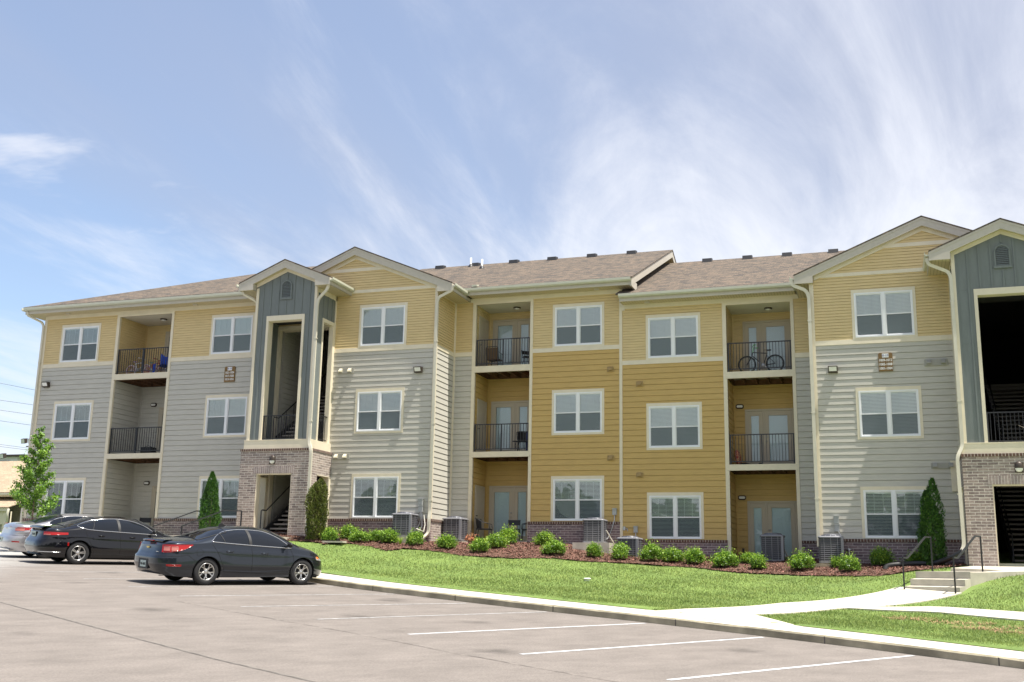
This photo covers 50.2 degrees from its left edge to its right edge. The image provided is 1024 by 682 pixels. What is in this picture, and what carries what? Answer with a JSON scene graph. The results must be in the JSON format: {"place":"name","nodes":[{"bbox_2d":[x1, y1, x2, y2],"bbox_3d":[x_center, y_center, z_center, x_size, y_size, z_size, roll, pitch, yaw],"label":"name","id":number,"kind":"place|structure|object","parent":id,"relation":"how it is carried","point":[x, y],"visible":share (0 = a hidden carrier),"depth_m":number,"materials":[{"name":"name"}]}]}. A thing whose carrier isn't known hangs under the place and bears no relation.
{"place":"outdoors","nodes":[
{"label":"outdoors","id":0,"kind":"place"},
{"bbox_2d":[140,445,155,452],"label":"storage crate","id":1,"kind":"object","parent":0,"point":[149,448],"visible":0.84,"depth_m":44.36,"materials":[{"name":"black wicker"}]},
{"bbox_2d":[0,548,1023,681],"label":"parking lot","id":2,"kind":"structure","parent":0,"point":[102,620],"depth_m":17.24,"materials":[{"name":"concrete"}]},
{"bbox_2d":[0,514,129,559],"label":"parked car","id":3,"kind":"object","parent":2,"relation":"on","point":[14,536],"visible":0.31,"depth_m":35.80,"materials":[{"name":"grey paint"}]},
{"bbox_2d":[24,516,172,564],"bbox_3d":[-12.853,6.347,34.960,4.930,1.490,2.208,11,-12,-40],"label":"parked car","id":4,"kind":"object","parent":2,"relation":"on","point":[79,541],"visible":0.69,"depth_m":33.80,"materials":[{"name":"black paint"}]},
{"bbox_2d":[134,523,321,584],"bbox_3d":[-7.283,5.562,28.682,4.951,1.520,2.200,11,-13,-42],"label":"parked car","id":5,"kind":"object","parent":2,"relation":"on","point":[207,556],"visible":1,"depth_m":27.73,"materials":[{"name":"grey paint"}]},
{"bbox_2d":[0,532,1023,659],"bbox_3d":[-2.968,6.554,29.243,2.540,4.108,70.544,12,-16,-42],"label":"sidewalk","id":6,"kind":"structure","parent":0,"point":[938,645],"depth_m":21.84,"materials":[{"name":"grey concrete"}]},
{"bbox_2d":[0,0,1023,454],"label":"sky","id":7,"kind":"structure","parent":0,"point":[145,144],"materials":[{"name":"blue"}]},
{"bbox_2d":[288,540,1023,651],"bbox_3d":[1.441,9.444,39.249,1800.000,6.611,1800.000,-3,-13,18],"label":"ground","id":8,"kind":"structure","parent":0,"point":[646,609],"depth_m":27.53,"materials":[{"name":"green plant"}]},
{"bbox_2d":[0,461,24,531],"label":"garage building","id":9,"kind":"structure","parent":8,"relation":"on","point":[10,510],"depth_m":63.85,"materials":[{"name":"grey"}]},
{"bbox_2d":[0,454,25,460],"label":"industrial building","id":10,"kind":"structure","parent":8,"relation":"on","point":[13,457],"depth_m":110.76,"materials":[{"name":"white"}]},
{"bbox_2d":[21,438,28,446],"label":"floodlight pole","id":11,"kind":"object","parent":8,"relation":"on","point":[24,440],"visible":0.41,"depth_m":98.11,"materials":[{"name":"metal"}]},
{"bbox_2d":[7,426,61,519],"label":"tree","id":12,"kind":"object","parent":8,"relation":"on","point":[30,477],"visible":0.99,"depth_m":40.09,"materials":[{"name":"green plant"}]},
{"bbox_2d":[20,215,1023,566],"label":"apartment building","id":13,"kind":"structure","parent":8,"relation":"on","point":[374,391],"depth_m":40.44,"materials":[{"name":"yellow plastic"}]},
{"bbox_2d":[42,478,85,516],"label":"window","id":14,"kind":"structure","parent":13,"relation":"in","point":[67,506],"depth_m":44.77,"materials":[{"name":"white plastic"}]},
{"bbox_2d":[50,400,93,441],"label":"window","id":15,"kind":"structure","parent":13,"relation":"in","point":[68,428],"depth_m":45.51,"materials":[{"name":"white plastic"}]},
{"bbox_2d":[58,323,101,363],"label":"window","id":16,"kind":"structure","parent":13,"relation":"in","point":[77,351],"depth_m":46.21,"materials":[{"name":"white plastic"}]},
{"bbox_2d":[126,357,150,373],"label":"bicycle","id":17,"kind":"object","parent":13,"relation":"on","point":[136,367],"visible":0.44,"depth_m":45.60,"materials":[{"name":"grey metal"}]},
{"bbox_2d":[139,518,151,524],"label":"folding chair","id":18,"kind":"object","parent":13,"relation":"on","point":[145,520],"visible":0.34,"depth_m":44.54,"materials":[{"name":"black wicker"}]},
{"bbox_2d":[149,486,156,526],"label":"french door","id":19,"kind":"structure","parent":13,"relation":"in","point":[154,488],"depth_m":45.45,"materials":[{"name":"beige"}]},
{"bbox_2d":[143,358,165,372],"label":"bicycle","id":20,"kind":"object","parent":13,"relation":"on","point":[157,368],"visible":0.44,"depth_m":45.83,"materials":[{"name":"grey metal"}]},
{"bbox_2d":[152,354,167,372],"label":"camping chair","id":21,"kind":"object","parent":13,"relation":"on","point":[162,364],"visible":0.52,"depth_m":45.49,"materials":[{"name":"blue fabric"}]},
{"bbox_2d":[156,407,163,452],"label":"french door","id":22,"kind":"structure","parent":13,"relation":"in","point":[161,409],"depth_m":46.15,"materials":[{"name":"beige"}]},
{"bbox_2d":[162,331,170,371],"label":"french door","id":23,"kind":"structure","parent":13,"relation":"in","point":[167,337],"depth_m":46.90,"materials":[{"name":"beige"}]},
{"bbox_2d":[196,475,238,517],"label":"window","id":24,"kind":"structure","parent":13,"relation":"in","point":[227,503],"depth_m":42.45,"materials":[{"name":"white plastic"}]},
{"bbox_2d":[203,394,249,437],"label":"window","id":25,"kind":"structure","parent":13,"relation":"in","point":[235,425],"depth_m":43.16,"materials":[{"name":"white plastic"}]},
{"bbox_2d":[209,312,254,355],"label":"window","id":26,"kind":"structure","parent":13,"relation":"in","point":[238,342],"depth_m":43.86,"materials":[{"name":"white plastic"}]},
{"bbox_2d":[350,473,400,517],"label":"window","id":27,"kind":"structure","parent":13,"relation":"in","point":[375,506],"depth_m":40.37,"materials":[{"name":"white plastic"}]},
{"bbox_2d":[354,387,404,433],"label":"window","id":28,"kind":"structure","parent":13,"relation":"in","point":[388,420],"depth_m":41.05,"materials":[{"name":"white plastic"}]},
{"bbox_2d":[358,302,407,347],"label":"window","id":29,"kind":"structure","parent":13,"relation":"in","point":[387,334],"depth_m":41.75,"materials":[{"name":"white plastic"}]},
{"bbox_2d":[474,485,484,539],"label":"storage door","id":30,"kind":"structure","parent":13,"relation":"in","point":[479,505],"depth_m":41.75,"materials":[{"name":"beige"}]},
{"bbox_2d":[476,398,486,451],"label":"storage door","id":31,"kind":"structure","parent":13,"relation":"in","point":[481,405],"depth_m":42.41,"materials":[{"name":"beige"}]},
{"bbox_2d":[478,316,488,365],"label":"storage door","id":32,"kind":"structure","parent":13,"relation":"in","point":[483,323],"depth_m":43.06,"materials":[{"name":"beige"}]},
{"bbox_2d":[475,518,492,537],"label":"patio chair","id":33,"kind":"object","parent":13,"relation":"on","point":[479,524],"visible":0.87,"depth_m":40.52,"materials":[{"name":"black metal"}]},
{"bbox_2d":[486,346,501,365],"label":"deck chair","id":34,"kind":"object","parent":13,"relation":"on","point":[494,354],"visible":0.77,"depth_m":42.23,"materials":[{"name":"black metal"}]},
{"bbox_2d":[488,486,527,540],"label":"french door","id":35,"kind":"structure","parent":13,"relation":"in","point":[511,492],"depth_m":42.05,"materials":[{"name":"beige"}]},
{"bbox_2d":[490,400,528,451],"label":"french door","id":36,"kind":"structure","parent":13,"relation":"in","point":[515,407],"depth_m":42.76,"materials":[{"name":"beige"}]},
{"bbox_2d":[492,318,529,365],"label":"french door","id":37,"kind":"structure","parent":13,"relation":"in","point":[516,324],"depth_m":43.44,"materials":[{"name":"beige"}]},
{"bbox_2d":[508,520,520,540],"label":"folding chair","id":38,"kind":"object","parent":13,"relation":"on","point":[515,522],"visible":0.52,"depth_m":40.92,"materials":[{"name":"black metal"}]},
{"bbox_2d":[516,431,526,450],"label":"patio chair","id":39,"kind":"object","parent":13,"relation":"on","point":[518,434],"visible":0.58,"depth_m":41.59,"materials":[{"name":"black metal"}]},
{"bbox_2d":[521,523,526,540],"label":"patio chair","id":40,"kind":"object","parent":13,"relation":"on","point":[522,531],"visible":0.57,"depth_m":40.16,"materials":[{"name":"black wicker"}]},
{"bbox_2d":[521,350,528,363],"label":"folding chair","id":41,"kind":"object","parent":13,"relation":"on","point":[522,352],"visible":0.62,"depth_m":42.04,"materials":[{"name":"black metal"}]},
{"bbox_2d":[551,476,603,520],"bbox_3d":[2.385,5.722,39.776,2.006,1.620,0.117,-3,-13,18],"label":"window","id":42,"kind":"structure","parent":13,"relation":"in","point":[563,508],"depth_m":39.76,"materials":[{"name":"white plastic"}]},
{"bbox_2d":[551,388,603,434],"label":"window","id":43,"kind":"structure","parent":13,"relation":"in","point":[564,421],"depth_m":40.42,"materials":[{"name":"white plastic"}]},
{"bbox_2d":[552,302,604,348],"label":"window","id":44,"kind":"structure","parent":13,"relation":"in","point":[580,334],"depth_m":41.12,"materials":[{"name":"white plastic"}]},
{"bbox_2d":[646,312,700,359],"bbox_3d":[5.875,-0.160,39.879,2.006,1.695,0.117,-3,-13,18],"label":"window","id":45,"kind":"structure","parent":13,"relation":"in","point":[675,346],"depth_m":39.86,"materials":[{"name":"white plastic"}]},
{"bbox_2d":[646,402,702,449],"bbox_3d":[5.814,3.052,39.183,2.006,1.695,0.117,-3,-13,18],"label":"window","id":46,"kind":"structure","parent":13,"relation":"in","point":[663,436],"depth_m":39.16,"materials":[{"name":"white plastic"}]},
{"bbox_2d":[647,492,703,538],"bbox_3d":[5.755,6.147,38.513,2.006,1.620,0.117,-3,-13,18],"label":"window","id":47,"kind":"structure","parent":13,"relation":"in","point":[675,527],"depth_m":38.48,"materials":[{"name":"white plastic"}]},
{"bbox_2d":[734,450,741,463],"bbox_3d":[7.988,4.116,38.623,0.258,0.520,0.440,-3,-13,18],"label":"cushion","id":48,"kind":"object","parent":13,"relation":"on","point":[737,455],"visible":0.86,"depth_m":38.47,"materials":[{"name":"red fabric"}]},
{"bbox_2d":[738,344,783,370],"bbox_3d":[8.889,0.655,39.068,1.642,0.999,0.579,-4,-13,21],"label":"bicycle","id":49,"kind":"object","parent":13,"relation":"on","point":[767,364],"visible":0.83,"depth_m":39.01,"materials":[{"name":"black metal"}]},
{"bbox_2d":[742,319,791,370],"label":"french door","id":50,"kind":"structure","parent":13,"relation":"in","point":[761,327],"depth_m":40.18,"materials":[{"name":"beige"}]},
{"bbox_2d":[745,408,794,463],"bbox_3d":[9.285,3.507,39.404,1.720,2.150,0.115,-3,-13,18],"label":"french door","id":51,"kind":"structure","parent":13,"relation":"in","point":[765,424],"depth_m":39.47,"materials":[{"name":"beige"}]},
{"bbox_2d":[747,501,797,556],"bbox_3d":[9.223,6.741,38.704,1.720,2.150,0.115,-3,-13,18],"label":"french door","id":52,"kind":"structure","parent":13,"relation":"in","point":[767,511],"depth_m":38.80,"materials":[{"name":"beige"}]},
{"bbox_2d":[851,286,917,339],"bbox_3d":[12.203,-0.901,35.903,2.006,1.695,0.117,-3,-13,18],"label":"window","id":53,"kind":"structure","parent":13,"relation":"in","point":[903,323],"depth_m":35.88,"materials":[{"name":"white plastic"}]},
{"bbox_2d":[855,385,923,439],"bbox_3d":[12.142,2.312,35.207,2.006,1.695,0.117,-3,-13,18],"label":"window","id":54,"kind":"structure","parent":13,"relation":"in","point":[900,423],"depth_m":35.18,"materials":[{"name":"white plastic"}]},
{"bbox_2d":[860,486,929,537],"bbox_3d":[12.083,5.407,34.537,2.006,1.620,0.117,-3,-13,18],"label":"window","id":55,"kind":"structure","parent":13,"relation":"in","point":[894,523],"depth_m":34.55,"materials":[{"name":"white plastic"}]},
{"bbox_2d":[883,549,964,569],"bbox_3d":[12.183,6.591,32.592,2.334,0.784,1.043,-1,-12,11],"label":"drain pipe","id":56,"kind":"object","parent":13,"relation":"attached to","point":[923,563],"visible":0.76,"depth_m":32.73,"materials":[{"name":"black plastic"}]},
{"bbox_2d":[280,530,962,575],"bbox_3d":[1.650,7.059,37.092,25.255,1.500,5.658,-3,-13,18],"label":"mulch bed","id":57,"kind":"object","parent":8,"relation":"on","point":[585,552],"visible":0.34,"depth_m":36.10,"materials":[{"name":"brown soil"}]},
{"bbox_2d":[198,471,222,529],"bbox_3d":[-11.019,6.145,39.959,0.903,2.805,0.902,-3,-13,18],"label":"arborvitae","id":58,"kind":"object","parent":57,"relation":"on","point":[209,494],"visible":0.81,"depth_m":39.87,"materials":[{"name":"green plant"}]},
{"bbox_2d":[304,478,328,539],"bbox_3d":[-6.921,5.999,38.792,0.913,2.327,0.847,-3,-13,18],"label":"arborvitae","id":59,"kind":"object","parent":57,"relation":"on","point":[314,504],"visible":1,"depth_m":38.64,"materials":[{"name":"green plant"}]},
{"bbox_2d":[319,525,341,540],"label":"shrub","id":60,"kind":"object","parent":57,"relation":"on","point":[329,533],"visible":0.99,"depth_m":38.37,"materials":[{"name":"green plant"}]},
{"bbox_2d":[322,541,346,542],"bbox_3d":[-6.197,7.000,38.116,0.800,0.060,0.300,-3,-13,18],"label":"splash block","id":61,"kind":"object","parent":57,"relation":"on","point":[334,541],"depth_m":37.98,"materials":[{"name":"concrete"}]},
{"bbox_2d":[339,522,358,538],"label":"shrub","id":62,"kind":"object","parent":57,"relation":"on","point":[346,532],"visible":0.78,"depth_m":39.20,"materials":[{"name":"green plant"}]},
{"bbox_2d":[347,527,370,541],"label":"shrub","id":63,"kind":"object","parent":57,"relation":"on","point":[358,535],"visible":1,"depth_m":38.55,"materials":[{"name":"green plant"}]},
{"bbox_2d":[366,528,381,541],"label":"shrub","id":64,"kind":"object","parent":57,"relation":"on","point":[375,536],"visible":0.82,"depth_m":38.89,"materials":[{"name":"green plant"}]},
{"bbox_2d":[379,528,401,542],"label":"shrub","id":65,"kind":"object","parent":57,"relation":"on","point":[388,535],"visible":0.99,"depth_m":38.47,"materials":[{"name":"green plant"}]},
{"bbox_2d":[394,537,408,542],"bbox_3d":[-3.860,7.254,39.061,1.000,0.490,0.850,-3,-13,18],"label":"concrete pad","id":66,"kind":"object","parent":57,"relation":"on","point":[404,540],"visible":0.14,"depth_m":38.64,"materials":[{"name":"grey concrete"}]},
{"bbox_2d":[392,512,418,536],"bbox_3d":[-3.842,6.584,39.285,0.780,0.895,0.780,-3,-13,17],"label":"air conditioner","id":67,"kind":"object","parent":66,"relation":"on","point":[404,522],"visible":0.9,"depth_m":38.96,"materials":[{"name":"silver metal"}]},
{"bbox_2d":[403,527,424,544],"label":"shrub","id":68,"kind":"object","parent":57,"relation":"on","point":[413,538],"visible":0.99,"depth_m":37.97,"materials":[{"name":"green plant"}]},
{"bbox_2d":[429,533,458,548],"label":"shrub","id":69,"kind":"object","parent":57,"relation":"on","point":[447,541],"visible":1,"depth_m":37.22,"materials":[{"name":"green plant"}]},
{"bbox_2d":[464,533,476,541],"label":"dry plant","id":70,"kind":"object","parent":57,"relation":"on","point":[469,539],"visible":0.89,"depth_m":40.26,"materials":[{"name":"orange plant"}]},
{"bbox_2d":[467,536,490,552],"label":"shrub","id":71,"kind":"object","parent":57,"relation":"on","point":[479,544],"visible":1,"depth_m":36.39,"materials":[{"name":"green plant"}]},
{"bbox_2d":[486,530,509,547],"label":"shrub","id":72,"kind":"object","parent":57,"relation":"on","point":[495,540],"visible":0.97,"depth_m":37.64,"materials":[{"name":"green plant"}]},
{"bbox_2d":[496,523,521,543],"bbox_3d":[-0.132,6.882,39.057,0.950,0.780,1.089,10,-15,-35],"label":"shrub","id":73,"kind":"object","parent":57,"relation":"on","point":[510,534],"visible":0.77,"depth_m":38.98,"materials":[{"name":"green plant"}]},
{"bbox_2d":[531,529,554,544],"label":"shrub","id":74,"kind":"object","parent":57,"relation":"on","point":[542,538],"visible":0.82,"depth_m":38.62,"materials":[{"name":"green plant"}]},
{"bbox_2d":[540,535,567,553],"bbox_3d":[1.330,6.844,36.638,1.156,0.668,0.973,10,-15,-35],"label":"shrub","id":75,"kind":"object","parent":57,"relation":"on","point":[555,546],"visible":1,"depth_m":36.45,"materials":[{"name":"green plant"}]},
{"bbox_2d":[572,542,614,553],"bbox_3d":[2.921,7.553,38.423,1.320,0.890,1.240,-3,-13,18],"label":"concrete pad","id":76,"kind":"object","parent":57,"relation":"on","point":[583,546],"visible":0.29,"depth_m":37.97,"materials":[{"name":"grey concrete"}]},
{"bbox_2d":[582,517,607,542],"bbox_3d":[2.949,6.710,38.796,0.780,0.895,0.780,-3,-13,17],"label":"air conditioner","id":77,"kind":"object","parent":76,"relation":"on","point":[595,528],"visible":0.99,"depth_m":38.47,"materials":[{"name":"grey metal"}]},
{"bbox_2d":[586,541,606,557],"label":"shrub","id":78,"kind":"object","parent":57,"relation":"on","point":[594,549],"visible":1,"depth_m":36.54,"materials":[{"name":"green plant"}]},
{"bbox_2d":[608,540,633,559],"bbox_3d":[3.584,6.970,36.510,0.855,0.660,0.873,3,-12,-10],"label":"shrub","id":79,"kind":"object","parent":57,"relation":"on","point":[619,550],"visible":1,"depth_m":36.39,"materials":[{"name":"green plant"}]},
{"bbox_2d":[637,538,663,560],"bbox_3d":[4.560,6.946,36.353,1.080,0.786,0.910,9,-15,-33],"label":"shrub","id":80,"kind":"object","parent":57,"relation":"on","point":[650,551],"visible":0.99,"depth_m":36.18,"materials":[{"name":"green plant"}]},
{"bbox_2d":[661,545,684,561],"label":"shrub","id":81,"kind":"object","parent":57,"relation":"on","point":[673,555],"visible":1,"depth_m":36.07,"materials":[{"name":"green plant"}]},
{"bbox_2d":[682,545,708,563],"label":"shrub","id":82,"kind":"object","parent":57,"relation":"on","point":[695,555],"visible":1,"depth_m":35.69,"materials":[{"name":"green plant"}]},
{"bbox_2d":[707,546,740,566],"bbox_3d":[6.720,6.902,34.968,1.002,0.703,1.169,-11,-17,44],"label":"shrub","id":83,"kind":"object","parent":57,"relation":"on","point":[723,558],"visible":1,"depth_m":34.80,"materials":[{"name":"green plant"}]},
{"bbox_2d":[740,551,754,561],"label":"shrub","id":84,"kind":"object","parent":57,"relation":"on","point":[744,556],"visible":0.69,"depth_m":35.74,"materials":[{"name":"green plant"}]},
{"bbox_2d":[744,552,770,568],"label":"shrub","id":85,"kind":"object","parent":57,"relation":"on","point":[758,560],"visible":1,"depth_m":34.21,"materials":[{"name":"green plant"}]},
{"bbox_2d":[760,533,784,560],"bbox_3d":[8.763,6.920,36.733,0.780,0.949,0.780,-3,-13,18],"label":"air conditioner","id":86,"kind":"object","parent":57,"relation":"on","point":[772,547],"visible":0.92,"depth_m":36.40,"materials":[{"name":"grey metal"}]},
{"bbox_2d":[784,547,815,569],"bbox_3d":[8.840,6.707,33.659,1.071,0.706,0.908,12,-16,-41],"label":"shrub","id":87,"kind":"object","parent":57,"relation":"on","point":[801,560],"visible":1,"depth_m":33.51,"materials":[{"name":"green plant"}]},
{"bbox_2d":[814,563,835,566],"bbox_3d":[10.000,7.195,34.188,1.050,0.460,1.000,-3,-13,18],"label":"concrete pad","id":88,"kind":"object","parent":57,"relation":"on","point":[822,564],"depth_m":33.84,"materials":[{"name":"grey concrete"}]},
{"bbox_2d":[818,534,843,562],"bbox_3d":[10.034,6.524,34.380,0.780,0.895,0.780,-3,-13,17],"label":"air conditioner","id":89,"kind":"object","parent":88,"relation":"on","point":[830,545],"visible":0.89,"depth_m":34.05,"materials":[{"name":"grey metal"}]},
{"bbox_2d":[829,554,843,566],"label":"shrub","id":90,"kind":"object","parent":57,"relation":"on","point":[832,562],"visible":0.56,"depth_m":33.56,"materials":[{"name":"green plant"}]},
{"bbox_2d":[834,551,866,571],"bbox_3d":[10.033,6.576,32.627,0.742,0.642,0.874,10,-15,-34],"label":"shrub","id":91,"kind":"object","parent":57,"relation":"on","point":[849,563],"visible":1,"depth_m":32.43,"materials":[{"name":"green plant"}]},
{"bbox_2d":[869,544,900,566],"bbox_3d":[11.419,6.615,33.702,1.010,0.690,1.018,-8,-15,37],"label":"shrub","id":92,"kind":"object","parent":57,"relation":"on","point":[880,556],"visible":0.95,"depth_m":33.53,"materials":[{"name":"green plant"}]},
{"bbox_2d":[904,549,926,560],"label":"shrub","id":93,"kind":"object","parent":57,"relation":"on","point":[914,556],"visible":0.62,"depth_m":33.48,"materials":[{"name":"green plant"}]},
{"bbox_2d":[916,477,947,565],"bbox_3d":[12.682,5.526,33.121,0.921,2.794,0.920,-3,-13,18],"label":"arborvitae","id":94,"kind":"object","parent":57,"relation":"on","point":[931,524],"visible":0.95,"depth_m":32.96,"materials":[{"name":"green plant"}]},
{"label":"concrete pad","id":95,"kind":"object","parent":57,"relation":"on","visible":0},
{"bbox_2d":[442,516,467,540],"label":"air conditioner","id":96,"kind":"object","parent":95,"relation":"on","point":[456,526],"visible":0.93,"depth_m":40.18,"materials":[{"name":"grey metal"}]},
{"bbox_2d":[279,577,1023,668],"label":"kerb","id":97,"kind":"structure","parent":8,"relation":"on","point":[920,651],"depth_m":21.54,"materials":[{"name":"concrete"}]},
{"bbox_2d":[905,566,1023,592],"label":"entrance steps","id":98,"kind":"structure","parent":8,"relation":"on","point":[967,577],"depth_m":28.77,"materials":[{"name":"concrete"}]},
{"bbox_2d":[902,536,932,588],"bbox_3d":[11.000,6.058,29.535,1.676,1.590,0.162,12,-17,-42],"label":"handrail","id":99,"kind":"object","parent":98,"relation":"on","point":[916,547],"visible":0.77,"depth_m":29.61,"materials":[{"name":"black metal"}]},
{"bbox_2d":[952,535,983,593],"bbox_3d":[11.933,5.854,28.512,1.676,1.590,0.162,12,-17,-42],"label":"handrail","id":100,"kind":"object","parent":98,"relation":"on","point":[965,547],"visible":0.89,"depth_m":28.56,"materials":[{"name":"black metal"}]},
{"bbox_2d":[634,587,1023,632],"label":"walkway","id":101,"kind":"structure","parent":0,"point":[896,596],"depth_m":25.95,"materials":[{"name":"grey concrete"}]},
{"bbox_2d":[882,615,1023,633],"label":"dry grass","id":102,"kind":"structure","parent":0,"point":[890,617],"depth_m":22.95,"materials":[{"name":"plant"}]},
{"bbox_3d":[4.089,7.807,37.723,0.950,0.340,1.000,-3,-13,18],"label":"concrete pad","id":103,"kind":"object","parent":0,"visible":0},
{"bbox_2d":[617,536,642,556],"bbox_3d":[4.080,7.191,37.842,0.780,0.895,0.780,-4,-13,21],"label":"air conditioner","id":104,"kind":"object","parent":103,"relation":"on","point":[634,543],"visible":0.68,"depth_m":37.52,"materials":[{"name":"grey metal"}]},
{"bbox_3d":[-10.418,7.303,39.177,5.000,0.600,1.780,-3,-13,18],"label":"entrance landing","id":105,"kind":"object","parent":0,"visible":0},
{"bbox_2d":[152,510,213,527],"bbox_3d":[-11.955,6.955,39.690,2.182,1.640,0.056,8,-14,-29],"label":"handrail","id":106,"kind":"object","parent":105,"relation":"on","point":[176,518],"visible":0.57,"depth_m":39.65,"materials":[{"name":"black metal"}]},
{"bbox_2d":[180,510,241,534],"bbox_3d":[-10.686,6.797,38.853,2.150,1.640,0.056,8,-14,-30],"label":"handrail","id":107,"kind":"object","parent":105,"relation":"on","point":[211,515],"visible":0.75,"depth_m":38.98,"materials":[{"name":"black metal"}]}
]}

